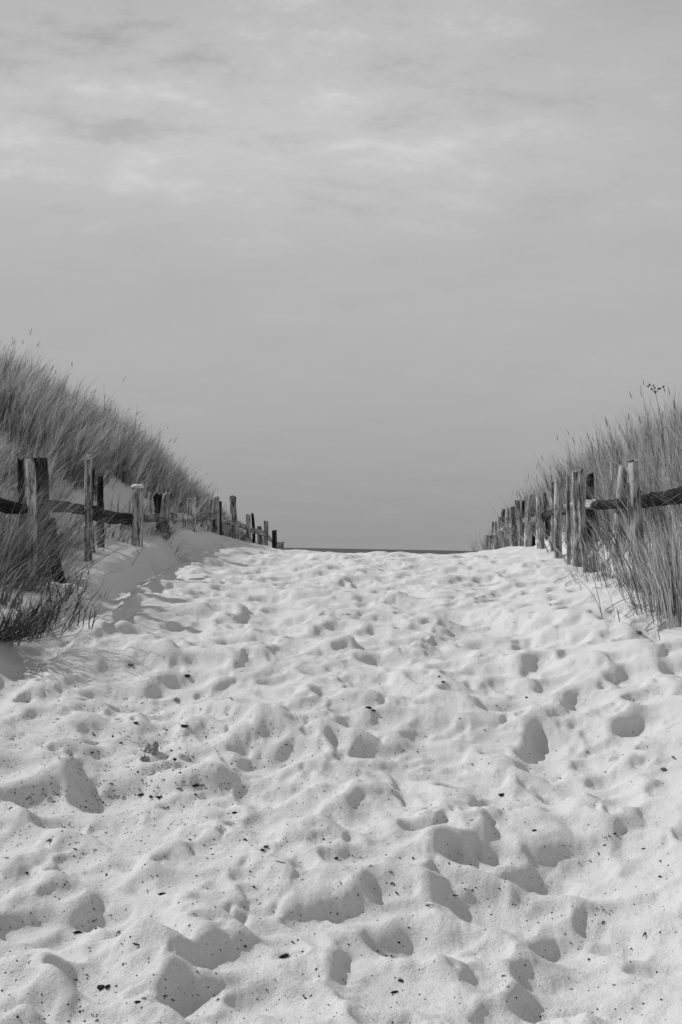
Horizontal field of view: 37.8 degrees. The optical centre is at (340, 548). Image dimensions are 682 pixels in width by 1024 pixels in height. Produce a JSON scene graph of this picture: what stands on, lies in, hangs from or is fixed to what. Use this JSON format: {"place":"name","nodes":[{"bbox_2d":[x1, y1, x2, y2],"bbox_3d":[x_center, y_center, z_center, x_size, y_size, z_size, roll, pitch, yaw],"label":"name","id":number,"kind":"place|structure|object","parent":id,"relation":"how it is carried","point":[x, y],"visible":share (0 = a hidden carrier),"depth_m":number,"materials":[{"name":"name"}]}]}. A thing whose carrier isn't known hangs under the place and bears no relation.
{"place":"outdoors","nodes":[
{"label":"outdoors","id":0,"kind":"place"},
{"bbox_2d":[0,423,681,1023],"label":"sand","id":1,"kind":"structure","parent":0,"point":[344,645],"depth_m":5.18,"materials":[{"name":"white sand"}]},
{"bbox_2d":[0,551,59,612],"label":"grass tussock","id":2,"kind":"object","parent":1,"relation":"on","point":[10,589],"depth_m":8.56,"materials":[{"name":"plant"}]},
{"bbox_2d":[1,476,98,575],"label":"grass tussock","id":3,"kind":"object","parent":1,"relation":"on","point":[47,528],"depth_m":10.89,"materials":[{"name":"plant"}]},
{"bbox_2d":[0,573,113,645],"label":"twiggy shrub","id":4,"kind":"object","parent":1,"relation":"on","point":[22,626],"visible":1,"depth_m":7.66,"materials":[{"name":"black plant"}]},
{"bbox_2d":[16,557,107,619],"bbox_3d":[-2.270,0.333,8.403,0.804,0.542,0.694,1,0,34],"label":"twiggy shrub","id":5,"kind":"object","parent":1,"relation":"on","point":[66,593],"visible":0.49,"depth_m":8.42,"materials":[{"name":"plant"}]},
{"bbox_2d":[0,463,168,608],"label":"grass tussock","id":6,"kind":"object","parent":1,"relation":"on","point":[20,549],"depth_m":9.71,"materials":[{"name":"plant"}]},
{"bbox_2d":[49,479,127,565],"bbox_3d":[-3.202,-0.320,11.654,1.586,1.059,1.387,1,0,0],"label":"grass tussock","id":7,"kind":"object","parent":1,"relation":"on","point":[68,522],"depth_m":11.63,"materials":[{"name":"grey plant"}]},
{"bbox_2d":[58,496,136,551],"bbox_3d":[-3.041,-0.329,12.133,1.128,0.816,0.987,1,0,-22],"label":"grass tussock","id":8,"kind":"object","parent":1,"relation":"on","point":[82,539],"depth_m":12.12,"materials":[{"name":"plant"}]},
{"bbox_2d":[97,985,104,989],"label":"seaweed clump","id":9,"kind":"object","parent":1,"relation":"on","point":[101,987],"visible":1,"depth_m":3.17,"materials":[{"name":"black plant"}]},
{"bbox_2d":[68,533,150,580],"bbox_3d":[-2.476,0.085,10.595,0.969,0.530,0.479,1,0,0],"label":"twiggy shrub","id":10,"kind":"object","parent":1,"relation":"on","point":[117,569],"visible":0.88,"depth_m":10.50,"materials":[{"name":"plant"}]},
{"bbox_2d":[0,328,256,592],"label":"dune grass","id":11,"kind":"structure","parent":1,"relation":"on","point":[74,428],"depth_m":17.96,"materials":[{"name":"grey plant"}]},
{"bbox_2d":[0,454,283,591],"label":"post and rail fence","id":12,"kind":"object","parent":1,"relation":"on","point":[136,518],"visible":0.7,"depth_m":12.57,"materials":[{"name":"grey wood"}]},
{"bbox_2d":[139,755,149,761],"bbox_3d":[-1.101,1.187,5.548,0.086,0.066,0.058,1,0,0],"label":"broken stump","id":13,"kind":"object","parent":1,"relation":"on","point":[144,759],"visible":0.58,"depth_m":5.53,"materials":[{"name":"grey wood"}]},
{"bbox_2d":[143,741,158,755],"bbox_3d":[-1.098,1.161,5.734,0.094,0.104,0.070,1,0,0],"label":"broken stump","id":14,"kind":"object","parent":1,"relation":"on","point":[152,749],"visible":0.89,"depth_m":5.72,"materials":[{"name":"grey wood"}]},
{"bbox_2d":[143,512,204,563],"bbox_3d":[-2.517,-0.203,15.156,1.062,0.979,1.312,1,0,0],"label":"grass tussock","id":15,"kind":"object","parent":1,"relation":"on","point":[167,537],"depth_m":15.15,"materials":[{"name":"grey plant"}]},
{"bbox_2d":[278,953,288,957],"bbox_3d":[-0.199,1.420,3.470,0.040,0.011,0.018,-5,3,-29],"label":"seed pod","id":16,"kind":"object","parent":1,"relation":"on","point":[283,955],"visible":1,"depth_m":3.46,"materials":[{"name":"black plant"}]},
{"bbox_2d":[0,606,676,1022],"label":"plant crumbs","id":17,"kind":"object","parent":1,"relation":"on","point":[246,834],"visible":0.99,"depth_m":4.62,"materials":[{"name":"black plant"}]},
{"bbox_2d":[469,381,681,579],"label":"dune grass","id":18,"kind":"structure","parent":1,"relation":"on","point":[646,451],"depth_m":13.62,"materials":[{"name":"plant"}]},
{"bbox_2d":[486,459,681,585],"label":"post and rail fence","id":19,"kind":"object","parent":1,"relation":"on","point":[635,504],"visible":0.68,"depth_m":13.10,"materials":[{"name":"grey wood"}]},
{"bbox_2d":[562,515,612,572],"bbox_3d":[3.054,-0.110,12.148,0.842,0.884,1.068,1,0,18],"label":"grass tussock","id":20,"kind":"object","parent":1,"relation":"on","point":[589,558],"depth_m":12.09,"materials":[{"name":"plant"}]},
{"bbox_2d":[559,537,630,583],"bbox_3d":[2.875,0.063,10.890,1.086,0.705,1.012,1,0,-18],"label":"grass tussock","id":21,"kind":"object","parent":1,"relation":"on","point":[604,565],"depth_m":10.89,"materials":[{"name":"plant"}]},
{"bbox_2d":[575,546,656,591],"bbox_3d":[2.854,0.033,9.767,1.165,0.832,1.082,1,0,0],"label":"grass tussock","id":22,"kind":"object","parent":1,"relation":"on","point":[624,577],"depth_m":9.75,"materials":[{"name":"plant"}]},
{"bbox_2d":[566,508,681,639],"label":"grass tussock","id":23,"kind":"object","parent":1,"relation":"on","point":[671,596],"depth_m":8.19,"materials":[{"name":"plant"}]},
{"bbox_2d":[583,511,681,600],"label":"grass tussock","id":24,"kind":"object","parent":1,"relation":"on","point":[640,567],"depth_m":9.07,"materials":[{"name":"plant"}]},
{"bbox_2d":[647,384,666,484],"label":"dried flower stalk","id":25,"kind":"object","parent":1,"relation":"on","point":[660,419],"visible":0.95,"depth_m":12.00,"materials":[{"name":"plant"}]},
{"bbox_2d":[0,0,681,550],"label":"sky","id":26,"kind":"structure","parent":0,"point":[366,264],"materials":[{"name":"grey"}]},
{"bbox_2d":[284,548,476,553],"bbox_3d":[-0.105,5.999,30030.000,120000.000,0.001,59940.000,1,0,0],"label":"sea","id":27,"kind":"structure","parent":0,"point":[334,550],"depth_m":3602.38,"materials":[{"name":"liquid"}]}
]}

